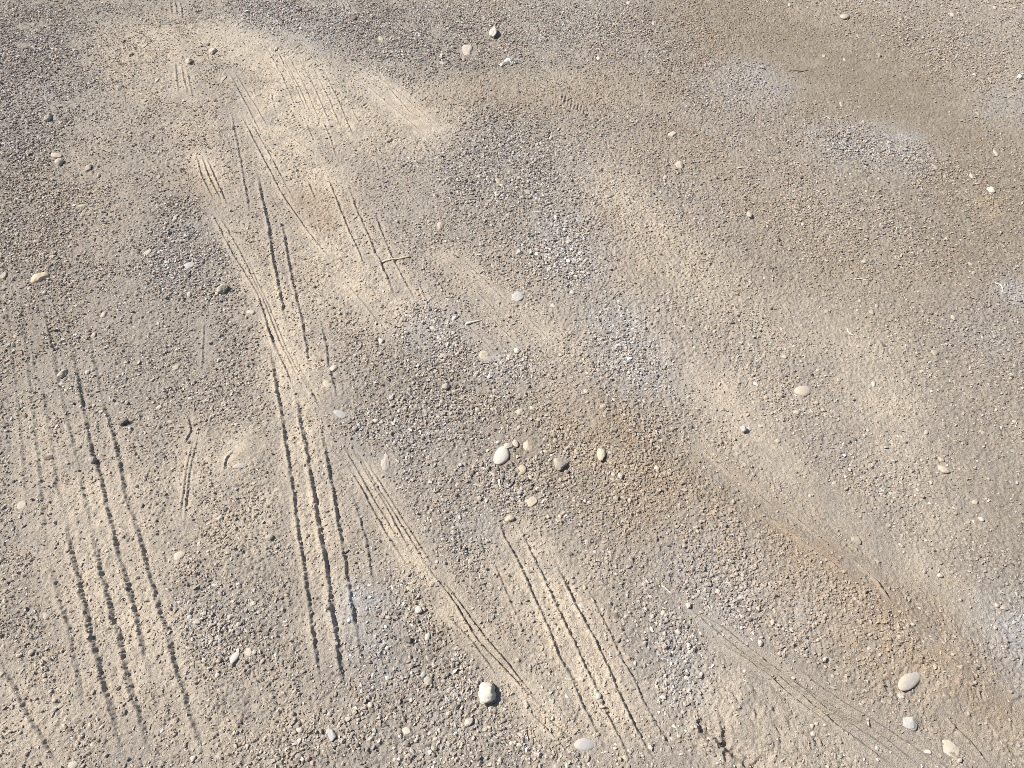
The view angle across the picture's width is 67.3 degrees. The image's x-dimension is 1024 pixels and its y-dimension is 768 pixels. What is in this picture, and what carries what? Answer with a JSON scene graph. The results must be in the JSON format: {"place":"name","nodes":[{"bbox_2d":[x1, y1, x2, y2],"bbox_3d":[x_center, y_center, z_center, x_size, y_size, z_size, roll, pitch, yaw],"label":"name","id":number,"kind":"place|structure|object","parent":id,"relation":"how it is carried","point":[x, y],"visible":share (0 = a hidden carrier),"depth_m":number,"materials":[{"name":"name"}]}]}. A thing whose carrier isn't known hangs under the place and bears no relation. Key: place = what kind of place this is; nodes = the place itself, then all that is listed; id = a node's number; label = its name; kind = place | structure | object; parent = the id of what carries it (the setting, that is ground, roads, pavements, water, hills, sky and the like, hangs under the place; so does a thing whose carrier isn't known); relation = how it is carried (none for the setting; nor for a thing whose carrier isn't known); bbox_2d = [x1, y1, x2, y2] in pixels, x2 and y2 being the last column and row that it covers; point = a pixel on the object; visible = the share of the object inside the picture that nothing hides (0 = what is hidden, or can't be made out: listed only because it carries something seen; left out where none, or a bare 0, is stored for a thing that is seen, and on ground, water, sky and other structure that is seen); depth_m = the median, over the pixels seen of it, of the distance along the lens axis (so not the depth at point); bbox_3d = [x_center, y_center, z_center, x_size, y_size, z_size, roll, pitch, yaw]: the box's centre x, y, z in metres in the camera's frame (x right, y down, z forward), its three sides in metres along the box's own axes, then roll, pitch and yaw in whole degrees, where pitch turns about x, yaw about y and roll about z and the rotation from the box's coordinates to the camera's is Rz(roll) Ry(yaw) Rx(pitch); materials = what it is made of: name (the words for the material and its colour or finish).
{"place":"outdoors","nodes":[
{"label":"outdoors","id":0,"kind":"place"},
{"bbox_2d":[0,0,1023,767],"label":"ground","id":1,"kind":"structure","parent":0,"point":[750,730],"depth_m":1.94,"materials":[{"name":"beige gravel"}]},
{"bbox_2d":[0,644,5,651],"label":"pebble","id":2,"kind":"object","parent":1,"relation":"on","point":[2,647],"visible":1,"depth_m":1.54,"materials":[{"name":"stone"}]},
{"bbox_2d":[0,272,6,279],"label":"pebble","id":3,"kind":"object","parent":1,"relation":"on","point":[3,275],"visible":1,"depth_m":2.20,"materials":[{"name":"stone"}]},
{"bbox_2d":[17,501,25,509],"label":"stone","id":4,"kind":"object","parent":1,"relation":"on","point":[21,505],"visible":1,"depth_m":1.75,"materials":[{"name":"beige stone"}]},
{"bbox_2d":[28,649,34,655],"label":"pebble","id":5,"kind":"object","parent":1,"relation":"on","point":[31,651],"visible":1,"depth_m":1.54,"materials":[{"name":"stone"}]},
{"bbox_2d":[30,272,49,283],"bbox_3d":[-1.351,-0.302,2.205,0.053,0.030,0.045,-24,56,-18],"label":"stone","id":6,"kind":"object","parent":1,"relation":"on","point":[38,278],"visible":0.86,"depth_m":2.19,"materials":[{"name":"beige stone"}]},
{"bbox_2d":[43,613,49,618],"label":"pebble","id":7,"kind":"object","parent":1,"relation":"on","point":[46,616],"visible":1,"depth_m":1.59,"materials":[{"name":"stone"}]},
{"bbox_2d":[44,113,51,121],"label":"pebble","id":8,"kind":"object","parent":1,"relation":"on","point":[48,117],"visible":1,"depth_m":2.68,"materials":[{"name":"stone"}]},
{"bbox_2d":[43,454,53,459],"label":"stone","id":9,"kind":"object","parent":1,"relation":"on","point":[48,457],"visible":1,"depth_m":1.83,"materials":[{"name":"beige stone"}]},
{"bbox_2d":[51,152,61,158],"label":"stone","id":10,"kind":"object","parent":1,"relation":"on","point":[55,155],"visible":0.99,"depth_m":2.55,"materials":[{"name":"beige stone"}]},
{"bbox_2d":[55,158,62,165],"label":"pebble","id":11,"kind":"object","parent":1,"relation":"on","point":[59,161],"visible":1,"depth_m":2.52,"materials":[{"name":"stone"}]},
{"bbox_2d":[57,369,67,377],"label":"stone","id":12,"kind":"object","parent":1,"relation":"on","point":[62,373],"visible":1,"depth_m":1.98,"materials":[{"name":"beige stone"}]},
{"bbox_2d":[68,761,77,767],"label":"stone","id":13,"kind":"object","parent":1,"relation":"on","point":[73,764],"visible":1,"depth_m":1.42,"materials":[{"name":"white stone"}]},
{"bbox_2d":[85,164,91,170],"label":"pebble","id":14,"kind":"object","parent":1,"relation":"on","point":[88,167],"visible":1,"depth_m":2.51,"materials":[{"name":"stone"}]},
{"bbox_2d":[88,457,95,463],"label":"pebble","id":15,"kind":"object","parent":1,"relation":"on","point":[91,460],"visible":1,"depth_m":1.82,"materials":[{"name":"stone"}]},
{"bbox_2d":[101,311,106,317],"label":"pebble","id":16,"kind":"object","parent":1,"relation":"on","point":[103,314],"visible":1,"depth_m":2.11,"materials":[{"name":"stone"}]},
{"bbox_2d":[118,419,128,424],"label":"stone","id":17,"kind":"object","parent":1,"relation":"on","point":[123,421],"visible":1,"depth_m":1.88,"materials":[{"name":"grey stone"}]},
{"bbox_2d":[143,249,151,255],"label":"pebble","id":18,"kind":"object","parent":1,"relation":"on","point":[148,252],"visible":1,"depth_m":2.26,"materials":[{"name":"stone"}]},
{"bbox_2d":[174,551,185,560],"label":"stone","id":19,"kind":"object","parent":1,"relation":"on","point":[179,555],"visible":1,"depth_m":1.68,"materials":[{"name":"beige stone"}]},
{"bbox_2d":[184,262,194,268],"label":"stone","id":20,"kind":"object","parent":1,"relation":"on","point":[189,265],"visible":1,"depth_m":2.23,"materials":[{"name":"white stone"}]},
{"bbox_2d":[192,619,199,623],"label":"pebble","id":21,"kind":"object","parent":1,"relation":"on","point":[196,621],"visible":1,"depth_m":1.58,"materials":[{"name":"stone"}]},
{"bbox_2d":[209,48,216,53],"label":"pebble","id":22,"kind":"object","parent":1,"relation":"on","point":[212,50],"visible":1,"depth_m":2.96,"materials":[{"name":"stone"}]},
{"bbox_2d":[216,283,227,293],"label":"stone","id":23,"kind":"object","parent":1,"relation":"on","point":[222,288],"visible":1,"depth_m":2.16,"materials":[{"name":"beige stone"}]},
{"bbox_2d":[227,614,233,619],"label":"pebble","id":24,"kind":"object","parent":1,"relation":"on","point":[229,616],"visible":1,"depth_m":1.59,"materials":[{"name":"stone"}]},
{"bbox_2d":[230,652,239,662],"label":"stone","id":25,"kind":"object","parent":1,"relation":"on","point":[234,657],"visible":1,"depth_m":1.54,"materials":[{"name":"white stone"}]},
{"bbox_2d":[233,463,246,468],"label":"stone","id":26,"kind":"object","parent":1,"relation":"on","point":[239,465],"visible":1,"depth_m":1.81,"materials":[{"name":"beige stone"}]},
{"bbox_2d":[243,648,251,656],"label":"stone","id":27,"kind":"object","parent":1,"relation":"on","point":[248,652],"visible":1,"depth_m":1.55,"materials":[{"name":"beige stone"}]},
{"bbox_2d":[247,309,254,314],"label":"pebble","id":28,"kind":"object","parent":1,"relation":"on","point":[250,311],"visible":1,"depth_m":2.12,"materials":[{"name":"stone"}]},
{"bbox_2d":[265,534,272,539],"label":"pebble","id":29,"kind":"object","parent":1,"relation":"on","point":[269,537],"visible":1,"depth_m":1.70,"materials":[{"name":"stone"}]},
{"bbox_2d":[295,753,302,758],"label":"pebble","id":30,"kind":"object","parent":1,"relation":"on","point":[298,755],"visible":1,"depth_m":1.43,"materials":[{"name":"stone"}]},
{"bbox_2d":[296,727,302,732],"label":"pebble","id":31,"kind":"object","parent":1,"relation":"on","point":[299,730],"visible":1,"depth_m":1.46,"materials":[{"name":"stone"}]},
{"bbox_2d":[323,380,331,387],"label":"stone","id":32,"kind":"object","parent":1,"relation":"on","point":[326,384],"visible":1,"depth_m":1.96,"materials":[{"name":"beige stone"}]},
{"bbox_2d":[326,728,336,741],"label":"stone","id":33,"kind":"object","parent":1,"relation":"on","point":[332,734],"visible":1,"depth_m":1.45,"materials":[{"name":"white stone"}]},
{"bbox_2d":[330,365,336,371],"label":"pebble","id":34,"kind":"object","parent":1,"relation":"on","point":[333,368],"visible":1,"depth_m":2.00,"materials":[{"name":"stone"}]},
{"bbox_2d":[333,410,347,418],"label":"stone","id":35,"kind":"object","parent":1,"relation":"on","point":[341,414],"visible":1,"depth_m":1.91,"materials":[{"name":"white stone"}]},
{"bbox_2d":[381,453,389,468],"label":"stone","id":36,"kind":"object","parent":1,"relation":"on","point":[385,462],"visible":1,"depth_m":1.82,"materials":[{"name":"beige stone"}]},
{"bbox_2d":[382,256,409,261],"bbox_3d":[-0.340,-0.367,2.254,0.085,0.006,0.007,-11,53,-8],"label":"stick","id":37,"kind":"object","parent":1,"relation":"on","point":[395,258],"visible":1,"depth_m":2.25,"materials":[{"name":"wood"}]},
{"bbox_2d":[402,727,412,735],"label":"stone","id":38,"kind":"object","parent":1,"relation":"on","point":[407,731],"visible":1,"depth_m":1.45,"materials":[{"name":"beige stone"}]},
{"bbox_2d":[405,636,411,642],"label":"pebble","id":39,"kind":"object","parent":1,"relation":"on","point":[408,639],"visible":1,"depth_m":1.56,"materials":[{"name":"stone"}]},
{"bbox_2d":[415,606,421,612],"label":"pebble","id":40,"kind":"object","parent":1,"relation":"on","point":[418,609],"visible":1,"depth_m":1.60,"materials":[{"name":"stone"}]},
{"bbox_2d":[423,676,432,685],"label":"stone","id":41,"kind":"object","parent":1,"relation":"on","point":[427,680],"visible":1,"depth_m":1.51,"materials":[{"name":"beige stone"}]},
{"bbox_2d":[425,633,430,640],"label":"pebble","id":42,"kind":"object","parent":1,"relation":"on","point":[427,636],"visible":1,"depth_m":1.56,"materials":[{"name":"stone"}]},
{"bbox_2d":[437,222,443,229],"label":"pebble","id":43,"kind":"object","parent":1,"relation":"on","point":[440,225],"visible":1,"depth_m":2.34,"materials":[{"name":"stone"}]},
{"bbox_2d":[442,383,449,389],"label":"pebble","id":44,"kind":"object","parent":1,"relation":"on","point":[445,386],"visible":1,"depth_m":1.96,"materials":[{"name":"stone"}]},
{"bbox_2d":[462,45,472,54],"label":"stone","id":45,"kind":"object","parent":1,"relation":"on","point":[467,49],"visible":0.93,"depth_m":2.98,"materials":[{"name":"beige stone"}]},
{"bbox_2d":[464,717,472,726],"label":"stone","id":46,"kind":"object","parent":1,"relation":"on","point":[468,722],"visible":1,"depth_m":1.46,"materials":[{"name":"beige stone"}]},
{"bbox_2d":[465,319,482,324],"bbox_3d":[-0.105,-0.171,2.103,0.051,0.006,0.008,-18,54,-14],"label":"splinter","id":47,"kind":"object","parent":1,"relation":"on","point":[469,322],"visible":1,"depth_m":2.10,"materials":[{"name":"wood"}]},
{"bbox_2d":[479,351,489,360],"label":"stone","id":48,"kind":"object","parent":1,"relation":"on","point":[482,355],"visible":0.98,"depth_m":2.03,"materials":[{"name":"beige stone"}]},
{"bbox_2d":[478,682,495,704],"bbox_3d":[-0.048,0.599,1.491,0.034,0.023,0.042,-16,49,0],"label":"stone","id":49,"kind":"object","parent":1,"relation":"on","point":[486,693],"visible":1,"depth_m":1.48,"materials":[{"name":"white stone"}]},
{"bbox_2d":[489,26,496,37],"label":"pebble","id":50,"kind":"object","parent":1,"relation":"on","point":[492,31],"visible":1,"depth_m":3.03,"materials":[{"name":"stone"}]},
{"bbox_2d":[494,446,508,464],"bbox_3d":[-0.024,0.171,1.829,0.035,0.015,0.054,16,54,12],"label":"stone","id":51,"kind":"object","parent":1,"relation":"on","point":[501,455],"visible":1,"depth_m":1.82,"materials":[{"name":"white stone"}]},
{"bbox_2d":[504,443,512,448],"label":"stone","id":52,"kind":"object","parent":1,"relation":"on","point":[508,445],"visible":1,"depth_m":1.84,"materials":[{"name":"beige stone"}]},
{"bbox_2d":[505,515,513,521],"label":"stone","id":53,"kind":"object","parent":1,"relation":"on","point":[509,518],"visible":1,"depth_m":1.73,"materials":[{"name":"beige stone"}]},
{"bbox_2d":[499,56,520,65],"bbox_3d":[-0.009,-1.227,2.921,0.088,0.046,0.050,-12,53,-9],"label":"scrap","id":54,"kind":"object","parent":1,"relation":"on","point":[511,60],"visible":1,"depth_m":2.91,"materials":[{"name":"paper"}]},
{"bbox_2d":[512,439,518,446],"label":"pebble","id":55,"kind":"object","parent":1,"relation":"on","point":[515,443],"visible":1,"depth_m":1.84,"materials":[{"name":"stone"}]},
{"bbox_2d":[511,291,523,301],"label":"stone","id":56,"kind":"object","parent":1,"relation":"on","point":[517,296],"visible":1,"depth_m":2.16,"materials":[{"name":"white stone"}]},
{"bbox_2d":[514,408,524,415],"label":"stone","id":57,"kind":"object","parent":1,"relation":"on","point":[520,412],"visible":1,"depth_m":1.91,"materials":[{"name":"beige stone"}]},
{"bbox_2d":[517,464,525,474],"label":"stone","id":58,"kind":"object","parent":1,"relation":"on","point":[522,469],"visible":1,"depth_m":1.81,"materials":[{"name":"beige stone"}]},
{"bbox_2d":[523,440,530,449],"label":"stone","id":59,"kind":"object","parent":1,"relation":"on","point":[526,446],"visible":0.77,"depth_m":1.84,"materials":[{"name":"beige stone"}]},
{"bbox_2d":[525,496,537,506],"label":"stone","id":60,"kind":"object","parent":1,"relation":"on","point":[531,501],"visible":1,"depth_m":1.76,"materials":[{"name":"beige stone"}]},
{"bbox_2d":[551,734,557,740],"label":"pebble","id":61,"kind":"object","parent":1,"relation":"on","point":[555,738],"visible":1,"depth_m":1.45,"materials":[{"name":"stone"}]},
{"bbox_2d":[553,458,568,470],"bbox_3d":[0.111,0.189,1.814,0.032,0.027,0.037,37,60,25],"label":"stone","id":62,"kind":"object","parent":1,"relation":"on","point":[560,464],"visible":1,"depth_m":1.80,"materials":[{"name":"beige stone"}]},
{"bbox_2d":[574,738,593,750],"bbox_3d":[0.137,0.676,1.443,0.042,0.010,0.025,-1,51,-6],"label":"stone","id":63,"kind":"object","parent":1,"relation":"on","point":[583,744],"visible":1,"depth_m":1.44,"materials":[{"name":"white stone"}]},
{"bbox_2d":[596,692,600,699],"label":"pebble","id":64,"kind":"object","parent":1,"relation":"on","point":[598,695],"visible":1,"depth_m":1.49,"materials":[{"name":"stone"}]},
{"bbox_2d":[597,448,605,461],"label":"pebble","id":65,"kind":"object","parent":1,"relation":"on","point":[601,453],"visible":1,"depth_m":1.81,"materials":[{"name":"stone"}]},
{"bbox_2d":[610,427,616,433],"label":"pebble","id":66,"kind":"object","parent":1,"relation":"on","point":[613,429],"visible":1,"depth_m":1.85,"materials":[{"name":"stone"}]},
{"bbox_2d":[618,472,623,478],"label":"pebble","id":67,"kind":"object","parent":1,"relation":"on","point":[620,475],"visible":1,"depth_m":1.77,"materials":[{"name":"stone"}]},
{"bbox_2d":[622,754,628,761],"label":"pebble","id":68,"kind":"object","parent":1,"relation":"on","point":[626,758],"visible":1,"depth_m":1.42,"materials":[{"name":"stone"}]},
{"bbox_2d":[668,131,675,136],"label":"pebble","id":69,"kind":"object","parent":1,"relation":"on","point":[672,134],"visible":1,"depth_m":2.64,"materials":[{"name":"stone"}]},
{"bbox_2d":[675,161,683,167],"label":"stone","id":70,"kind":"object","parent":1,"relation":"on","point":[679,164],"visible":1,"depth_m":2.53,"materials":[{"name":"beige stone"}]},
{"bbox_2d":[740,425,747,431],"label":"pebble","id":71,"kind":"object","parent":1,"relation":"on","point":[743,428],"visible":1,"depth_m":1.88,"materials":[{"name":"stone"}]},
{"bbox_2d":[793,410,799,414],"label":"pebble","id":72,"kind":"object","parent":1,"relation":"on","point":[796,412],"visible":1,"depth_m":1.91,"materials":[{"name":"stone"}]},
{"bbox_2d":[794,386,810,396],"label":"stone","id":73,"kind":"object","parent":1,"relation":"on","point":[804,391],"visible":1,"depth_m":1.95,"materials":[{"name":"beige stone"}]},
{"bbox_2d":[840,14,848,18],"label":"stone","id":74,"kind":"object","parent":1,"relation":"on","point":[844,16],"visible":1,"depth_m":3.12,"materials":[{"name":"beige stone"}]},
{"bbox_2d":[851,536,861,544],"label":"stone","id":75,"kind":"object","parent":1,"relation":"on","point":[856,539],"visible":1,"depth_m":1.70,"materials":[{"name":"beige stone"}]},
{"bbox_2d":[898,672,920,690],"bbox_3d":[0.775,0.578,1.500,0.059,0.011,0.026,-26,55,-19],"label":"stone","id":76,"kind":"object","parent":1,"relation":"on","point":[908,681],"visible":1,"depth_m":1.50,"materials":[{"name":"beige stone"}]},
{"bbox_2d":[903,716,917,730],"bbox_3d":[0.757,0.645,1.461,0.032,0.016,0.026,-3,54,3],"label":"stone","id":77,"kind":"object","parent":1,"relation":"on","point":[910,723],"visible":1,"depth_m":1.46,"materials":[{"name":"white stone"}]},
{"bbox_2d":[924,749,931,754],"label":"pebble","id":78,"kind":"object","parent":1,"relation":"on","point":[927,751],"visible":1,"depth_m":1.43,"materials":[{"name":"stone"}]},
{"bbox_2d":[938,466,949,473],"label":"stone","id":79,"kind":"object","parent":1,"relation":"on","point":[942,469],"visible":1,"depth_m":1.81,"materials":[{"name":"beige stone"}]},
{"bbox_2d":[942,739,959,756],"bbox_3d":[0.815,0.682,1.438,0.040,0.014,0.032,14,58,19],"label":"stone","id":80,"kind":"object","parent":1,"relation":"on","point":[948,746],"visible":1,"depth_m":1.43,"materials":[{"name":"beige stone"}]},
{"bbox_2d":[987,187,995,192],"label":"pebble","id":81,"kind":"object","parent":1,"relation":"on","point":[991,189],"visible":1,"depth_m":2.45,"materials":[{"name":"stone"}]},
{"bbox_2d":[1000,605,1008,610],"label":"stone","id":82,"kind":"object","parent":1,"relation":"on","point":[1004,607],"visible":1,"depth_m":1.60,"materials":[{"name":"beige stone"}]}
]}

